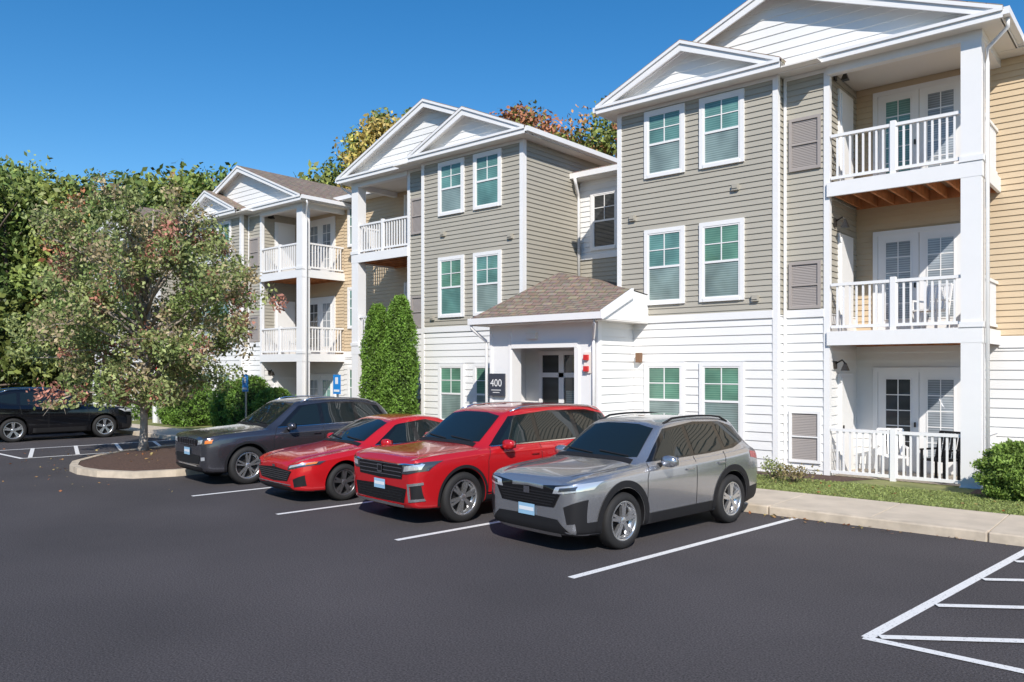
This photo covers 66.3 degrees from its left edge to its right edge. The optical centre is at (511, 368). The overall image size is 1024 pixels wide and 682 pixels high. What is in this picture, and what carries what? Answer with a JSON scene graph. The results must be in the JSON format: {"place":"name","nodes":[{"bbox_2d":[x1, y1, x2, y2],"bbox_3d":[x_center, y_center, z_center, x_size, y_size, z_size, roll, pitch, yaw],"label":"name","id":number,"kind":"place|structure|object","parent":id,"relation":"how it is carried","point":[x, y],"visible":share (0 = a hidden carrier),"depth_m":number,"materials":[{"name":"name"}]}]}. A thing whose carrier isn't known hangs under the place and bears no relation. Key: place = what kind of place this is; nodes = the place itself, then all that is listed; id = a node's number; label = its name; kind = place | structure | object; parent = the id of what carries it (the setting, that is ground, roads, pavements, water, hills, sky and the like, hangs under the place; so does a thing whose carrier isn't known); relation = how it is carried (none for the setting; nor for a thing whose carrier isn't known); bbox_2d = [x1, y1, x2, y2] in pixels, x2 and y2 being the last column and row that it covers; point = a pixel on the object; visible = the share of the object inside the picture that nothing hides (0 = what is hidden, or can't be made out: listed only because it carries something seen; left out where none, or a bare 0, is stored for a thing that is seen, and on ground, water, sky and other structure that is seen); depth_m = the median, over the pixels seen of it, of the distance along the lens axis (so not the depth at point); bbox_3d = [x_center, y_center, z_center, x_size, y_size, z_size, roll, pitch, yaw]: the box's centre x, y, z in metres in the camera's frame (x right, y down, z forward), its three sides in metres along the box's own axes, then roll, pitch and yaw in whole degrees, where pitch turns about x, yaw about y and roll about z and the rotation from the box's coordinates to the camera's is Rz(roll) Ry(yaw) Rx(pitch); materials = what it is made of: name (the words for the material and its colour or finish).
{"place":"outdoors","nodes":[
{"label":"outdoors","id":0,"kind":"place"},
{"bbox_2d":[0,432,1023,681],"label":"parking lot","id":1,"kind":"structure","parent":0,"point":[178,578],"depth_m":8.02,"materials":[{"name":"black asphalt"}]},
{"bbox_2d":[0,387,131,441],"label":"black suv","id":2,"kind":"object","parent":1,"relation":"on","point":[20,417],"visible":0.78,"depth_m":25.14,"materials":[{"name":"black paint"}]},
{"bbox_2d":[69,444,203,478],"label":"planting island","id":3,"kind":"structure","parent":1,"relation":"on","point":[117,464],"depth_m":17.36,"materials":[{"name":"brown soil"}]},
{"bbox_2d":[3,167,288,450],"bbox_3d":[-9.324,-1.296,19.993,6.407,6.855,6.270,0,0,41],"label":"ornamental pear tree","id":4,"kind":"object","parent":3,"relation":"on","point":[93,317],"visible":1,"depth_m":19.01,"materials":[{"name":"green plant"}]},
{"bbox_2d":[175,395,387,483],"bbox_3d":[-4.806,1.458,17.218,4.602,1.685,2.264,0,0,-43],"label":"dark gray suv","id":5,"kind":"object","parent":1,"relation":"on","point":[236,451],"visible":0.67,"depth_m":16.09,"materials":[{"name":"grey paint"}]},
{"bbox_2d":[259,413,442,499],"bbox_3d":[-2.503,1.595,15.216,4.520,1.410,2.182,0,0,-43],"label":"red sedan","id":6,"kind":"object","parent":1,"relation":"on","point":[326,464],"visible":0.56,"depth_m":13.89,"materials":[{"name":"red paint"}]},
{"bbox_2d":[353,401,604,521],"bbox_3d":[-0.232,1.451,13.411,4.800,1.698,2.276,0,0,-43],"label":"red suv","id":7,"kind":"object","parent":1,"relation":"on","point":[450,464],"visible":0.68,"depth_m":12.13,"materials":[{"name":"red paint"}]},
{"bbox_2d":[2,444,1017,544],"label":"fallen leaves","id":8,"kind":"object","parent":1,"relation":"on","point":[749,511],"visible":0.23,"depth_m":13.85,"materials":[{"name":"brown plant"}]},
{"bbox_2d":[0,434,1023,672],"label":"parking markings","id":9,"kind":"object","parent":1,"relation":"on","point":[871,635],"visible":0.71,"depth_m":7.76,"materials":[{"name":"paint"}]},
{"bbox_2d":[492,412,756,548],"bbox_3d":[1.768,1.489,11.461,4.317,1.622,2.212,0,0,-43],"label":"silver suv","id":10,"kind":"object","parent":1,"relation":"on","point":[616,482],"visible":1,"depth_m":10.55,"materials":[{"name":"grey paint"}]},
{"bbox_2d":[0,0,1023,189],"label":"sky","id":11,"kind":"structure","parent":0,"point":[107,86],"materials":[{"name":"blue"}]},
{"bbox_2d":[114,424,1023,546],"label":"sidewalk","id":12,"kind":"structure","parent":0,"point":[1001,528],"depth_m":11.75,"materials":[{"name":"concrete"}]},
{"bbox_2d":[242,374,247,417],"bbox_3d":[-8.181,1.225,24.065,0.320,2.150,0.056,0,0,41],"label":"parking sign","id":13,"kind":"object","parent":12,"relation":"on","point":[245,383],"visible":0.88,"depth_m":24.06,"materials":[{"name":"blue metal"}]},
{"bbox_2d":[333,374,340,396],"bbox_3d":[-4.695,1.215,21.064,0.320,2.170,0.056,0,0,41],"label":"parking sign","id":14,"kind":"object","parent":12,"relation":"on","point":[337,384],"visible":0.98,"depth_m":21.04,"materials":[{"name":"blue metal"}]},
{"bbox_2d":[132,419,1023,515],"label":"lawn","id":15,"kind":"structure","parent":0,"point":[938,495],"depth_m":13.83,"materials":[{"name":"green plant"}]},
{"bbox_2d":[114,395,152,420],"bbox_3d":[-16.454,1.598,33.828,1.915,1.294,2.027,0,0,41],"label":"evergreen shrub","id":16,"kind":"object","parent":15,"relation":"on","point":[138,412],"visible":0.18,"depth_m":33.31,"materials":[{"name":"green plant"}]},
{"bbox_2d":[153,403,175,424],"bbox_3d":[-13.362,1.429,31.418,1.942,1.679,1.878,0,0,41],"label":"evergreen shrub","id":17,"kind":"object","parent":15,"relation":"on","point":[160,412],"visible":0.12,"depth_m":30.82,"materials":[{"name":"green plant"}]},
{"bbox_2d":[163,382,213,426],"bbox_3d":[-12.413,1.280,30.334,2.205,1.997,2.202,0,0,41],"label":"evergreen shrub","id":18,"kind":"object","parent":15,"relation":"on","point":[194,411],"visible":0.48,"depth_m":29.81,"materials":[{"name":"green plant"}]},
{"bbox_2d":[205,380,233,426],"bbox_3d":[-10.149,1.306,28.521,1.961,1.926,1.919,0,0,41],"label":"evergreen shrub","id":19,"kind":"object","parent":15,"relation":"on","point":[216,406],"visible":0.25,"depth_m":28.02,"materials":[{"name":"green plant"}]},
{"bbox_2d":[218,374,269,424],"bbox_3d":[-9.199,1.223,27.642,2.036,2.096,2.139,0,0,41],"label":"evergreen shrub","id":20,"kind":"object","parent":15,"relation":"on","point":[256,384],"visible":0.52,"depth_m":27.10,"materials":[{"name":"green plant"}]},
{"bbox_2d":[757,471,993,498],"bbox_3d":[4.374,2.192,17.341,32.243,0.005,3.869,0,0,37],"label":"mulch bed","id":21,"kind":"object","parent":15,"relation":"on","point":[843,478],"visible":0.11,"depth_m":15.67,"materials":[{"name":"brown soil"}]},
{"bbox_2d":[247,386,295,416],"bbox_3d":[-8.066,1.416,26.753,1.812,1.669,1.851,0,0,41],"label":"evergreen shrub","id":22,"kind":"object","parent":21,"relation":"on","point":[266,395],"visible":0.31,"depth_m":26.43,"materials":[{"name":"green plant"}]},
{"bbox_2d":[357,302,387,405],"bbox_3d":[-4.046,0.114,23.605,1.269,4.267,1.263,0,0,41],"label":"arborvitae","id":23,"kind":"object","parent":21,"relation":"on","point":[372,340],"visible":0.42,"depth_m":23.28,"materials":[{"name":"green plant"}]},
{"bbox_2d":[378,294,420,414],"bbox_3d":[-3.252,0.016,22.957,1.286,4.448,1.336,0,0,41],"label":"arborvitae","id":24,"kind":"object","parent":21,"relation":"on","point":[400,376],"visible":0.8,"depth_m":22.65,"materials":[{"name":"green plant"}]},
{"bbox_2d":[760,455,793,477],"bbox_3d":[5.194,1.984,15.563,0.736,0.446,0.870,0,0,41],"label":"perennial plant","id":25,"kind":"object","parent":21,"relation":"on","point":[772,464],"visible":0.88,"depth_m":15.46,"materials":[{"name":"green plant"}]},
{"bbox_2d":[772,463,821,482],"bbox_3d":[5.373,2.010,14.991,0.911,0.393,0.691,0,0,-4],"label":"perennial plant","id":26,"kind":"object","parent":21,"relation":"on","point":[798,474],"visible":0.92,"depth_m":14.91,"materials":[{"name":"green plant"}]},
{"bbox_2d":[969,438,1023,501],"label":"boxwood shrub","id":27,"kind":"object","parent":21,"relation":"on","point":[1000,468],"visible":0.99,"depth_m":12.94,"materials":[{"name":"green plant"}]},
{"label":"ground","id":28,"kind":"structure","parent":0,"visible":0},
{"bbox_2d":[0,150,348,400],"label":"forest","id":29,"kind":"object","parent":28,"relation":"on","point":[21,257],"visible":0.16,"depth_m":56.18,"materials":[{"name":"green plant"}]},
{"bbox_2d":[102,173,343,414],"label":"walls","id":30,"kind":"structure","parent":28,"relation":"on","point":[244,190],"depth_m":30.43,"materials":[{"name":"white"}]},
{"bbox_2d":[84,166,351,422],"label":"trim","id":31,"kind":"structure","parent":30,"relation":"attached to","point":[302,209],"depth_m":29.29,"materials":[{"name":"white wood"}]},
{"bbox_2d":[96,243,343,398],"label":"balcony railings","id":32,"kind":"object","parent":30,"relation":"attached to","point":[284,262],"visible":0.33,"depth_m":29.08,"materials":[{"name":"white plastic"}]},
{"bbox_2d":[118,215,335,398],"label":"windows and doors","id":33,"kind":"structure","parent":30,"relation":"attached to","point":[322,309],"depth_m":30.39,"materials":[{"name":"grey"}]},
{"bbox_2d":[111,165,351,342],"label":"roof","id":34,"kind":"structure","parent":30,"relation":"on","point":[311,188],"depth_m":30.72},
{"bbox_2d":[267,278,337,284],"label":"balcony decks","id":35,"kind":"object","parent":30,"relation":"attached to","point":[294,281],"visible":0.25,"depth_m":29.96,"materials":[{"name":"wood"}]},
{"bbox_2d":[321,106,411,189],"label":"oak tree","id":36,"kind":"object","parent":28,"relation":"on","point":[378,126],"visible":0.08,"depth_m":49.38,"materials":[{"name":"yellow plant"}]},
{"bbox_2d":[489,99,584,143],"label":"maple tree","id":37,"kind":"object","parent":28,"relation":"on","point":[531,119],"visible":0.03,"depth_m":49.40,"materials":[{"name":"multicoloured plant"}]},
{"bbox_2d":[550,92,616,157],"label":"maple tree","id":38,"kind":"object","parent":28,"relation":"on","point":[604,145],"visible":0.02,"depth_m":47.10,"materials":[{"name":"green plant"}]},
{"bbox_2d":[344,0,1023,485],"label":"walls","id":39,"kind":"structure","parent":28,"relation":"on","point":[692,196],"depth_m":17.35,"materials":[{"name":"white"}]},
{"bbox_2d":[347,73,960,474],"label":"windows and doors","id":40,"kind":"structure","parent":39,"relation":"attached to","point":[918,399],"depth_m":17.25,"materials":[{"name":"grey"}]},
{"bbox_2d":[490,379,501,385],"bbox_3d":[-0.402,0.351,19.602,0.379,0.182,0.001,0,0,41],"label":"building number","id":41,"kind":"object","parent":40,"relation":"attached to","point":[497,382],"visible":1,"depth_m":19.58,"materials":[{"name":"white plastic"}]},
{"bbox_2d":[336,0,1003,318],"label":"roof","id":42,"kind":"structure","parent":39,"relation":"on","point":[559,293],"depth_m":19.04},
{"bbox_2d":[361,179,995,346],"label":"balcony decks","id":43,"kind":"object","parent":39,"relation":"attached to","point":[912,194],"visible":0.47,"depth_m":16.48,"materials":[{"name":"wood"}]},
{"bbox_2d":[911,283,952,328],"bbox_3d":[8.446,-1.235,15.764,0.620,0.970,0.530,0,0,-32],"label":"patio chair","id":44,"kind":"object","parent":43,"relation":"on","point":[943,299],"visible":0.59,"depth_m":15.78,"materials":[{"name":"white plastic"}]},
{"bbox_2d":[359,110,997,483],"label":"balcony railings","id":45,"kind":"object","parent":39,"relation":"attached to","point":[374,244],"visible":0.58,"depth_m":15.35,"materials":[{"name":"white plastic"}]},
{"bbox_2d":[334,0,1023,488],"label":"trim","id":46,"kind":"structure","parent":39,"relation":"attached to","point":[978,42],"depth_m":16.58,"materials":[{"name":"white wood"}]},
{"bbox_2d":[877,428,908,475],"bbox_3d":[7.883,1.735,16.246,0.530,0.970,0.620,0,0,18],"label":"patio chair","id":47,"kind":"object","parent":39,"relation":"on","point":[900,455],"visible":0.61,"depth_m":16.40,"materials":[{"name":"white plastic"}]},
{"bbox_2d":[920,430,960,482],"bbox_3d":[8.535,1.735,15.552,0.620,0.970,0.530,0,0,-26],"label":"patio chair","id":48,"kind":"object","parent":39,"relation":"on","point":[950,451],"visible":0.74,"depth_m":15.60,"materials":[{"name":"black plastic"}]}
]}

